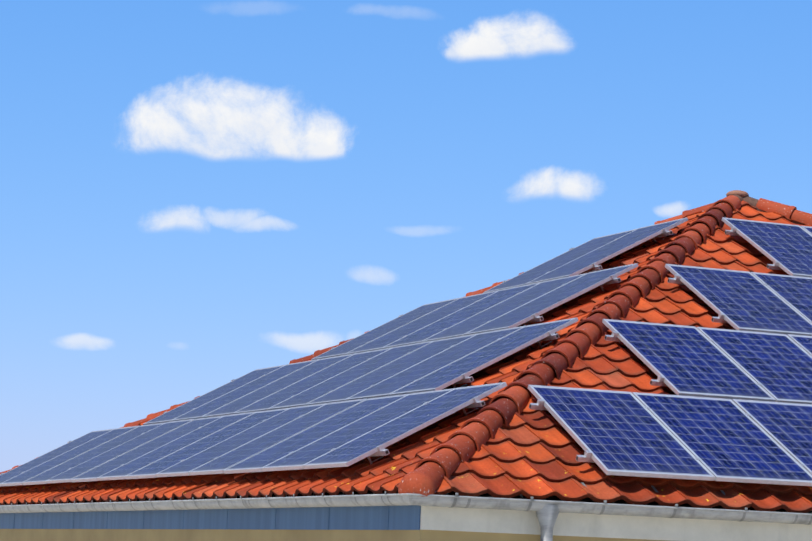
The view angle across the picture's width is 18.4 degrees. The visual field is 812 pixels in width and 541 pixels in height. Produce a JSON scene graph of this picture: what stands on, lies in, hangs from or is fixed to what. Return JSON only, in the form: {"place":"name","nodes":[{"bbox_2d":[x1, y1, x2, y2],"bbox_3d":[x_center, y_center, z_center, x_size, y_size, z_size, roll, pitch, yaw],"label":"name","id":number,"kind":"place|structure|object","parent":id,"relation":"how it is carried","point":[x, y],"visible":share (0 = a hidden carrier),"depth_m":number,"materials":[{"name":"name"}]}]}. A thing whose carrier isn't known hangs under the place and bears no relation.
{"place":"outdoors","nodes":[
{"label":"outdoors","id":0,"kind":"place"},
{"bbox_2d":[0,505,420,529],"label":"blue cladding wall","id":1,"kind":"structure","parent":0,"point":[407,517],"depth_m":23.16,"materials":[{"name":"blue metal"}]},
{"bbox_2d":[0,0,811,471],"label":"sky","id":2,"kind":"structure","parent":0,"point":[197,197],"materials":[{"name":"blue"}]},
{"bbox_2d":[420,506,811,540],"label":"fascia board","id":3,"kind":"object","parent":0,"point":[527,522],"depth_m":20.08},
{"label":"ground","id":4,"kind":"structure","parent":0,"visible":0},
{"bbox_2d":[0,529,669,540],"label":"render wall","id":5,"kind":"structure","parent":4,"relation":"on","point":[189,535],"depth_m":22.52,"materials":[{"name":"beige paint"}]},
{"bbox_2d":[0,267,811,513],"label":"roof underlay","id":6,"kind":"object","parent":5,"relation":"on","point":[587,499],"depth_m":20.44,"materials":[{"name":"brown"}]},
{"bbox_2d":[0,218,687,485],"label":"solar array","id":7,"kind":"object","parent":6,"relation":"on","point":[377,391],"visible":0.96,"depth_m":26.45,"materials":[{"name":"glass"},{"name":"silicon"},{"name":"aluminium"}]},
{"bbox_2d":[0,210,705,504],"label":"roof tiles","id":8,"kind":"object","parent":6,"relation":"on","point":[397,464],"visible":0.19,"depth_m":23.73,"materials":[{"name":"ceramic"}]},
{"bbox_2d":[0,202,714,473],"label":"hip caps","id":9,"kind":"object","parent":8,"relation":"on","point":[151,416],"visible":0.17,"depth_m":31.32,"materials":[{"name":"ceramic"}]},
{"bbox_2d":[398,195,742,496],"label":"hip caps","id":10,"kind":"object","parent":6,"relation":"on","point":[425,477],"visible":0.94,"depth_m":22.47,"materials":[{"name":"ceramic"}]},
{"bbox_2d":[726,190,748,196],"bbox_3d":[3.867,-0.878,29.228,0.270,0.113,0.270,5,-7,-24],"label":"ridge cap","id":11,"kind":"object","parent":10,"relation":"on","point":[739,193],"visible":0.65,"depth_m":29.12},
{"bbox_2d":[433,200,811,512],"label":"roof tiles","id":12,"kind":"object","parent":6,"relation":"on","point":[528,452],"visible":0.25,"depth_m":20.83,"materials":[{"name":"ceramic"}]},
{"bbox_2d":[528,217,811,485],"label":"solar array","id":13,"kind":"object","parent":6,"relation":"on","point":[737,407],"visible":1,"depth_m":22.50,"materials":[{"name":"glass"},{"name":"silicon"},{"name":"aluminium"}]},
{"bbox_2d":[742,196,811,224],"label":"ridge tiles","id":14,"kind":"object","parent":6,"relation":"on","point":[794,214],"visible":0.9,"depth_m":28.94,"materials":[{"name":"ceramic"}]},
{"bbox_2d":[0,482,811,524],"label":"gutter brackets","id":15,"kind":"object","parent":5,"relation":"on","point":[603,506],"visible":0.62,"depth_m":20.38,"materials":[{"name":"grey metal"}]},
{"bbox_2d":[0,493,811,524],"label":"gutter","id":16,"kind":"object","parent":15,"relation":"on","point":[404,499],"visible":0.98,"depth_m":20.33,"materials":[{"name":"metal"}]},
{"bbox_2d":[536,504,558,540],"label":"down pipe","id":17,"kind":"object","parent":5,"relation":"attached to","point":[547,515],"visible":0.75,"depth_m":19.67,"materials":[{"name":"metal"}]}
]}

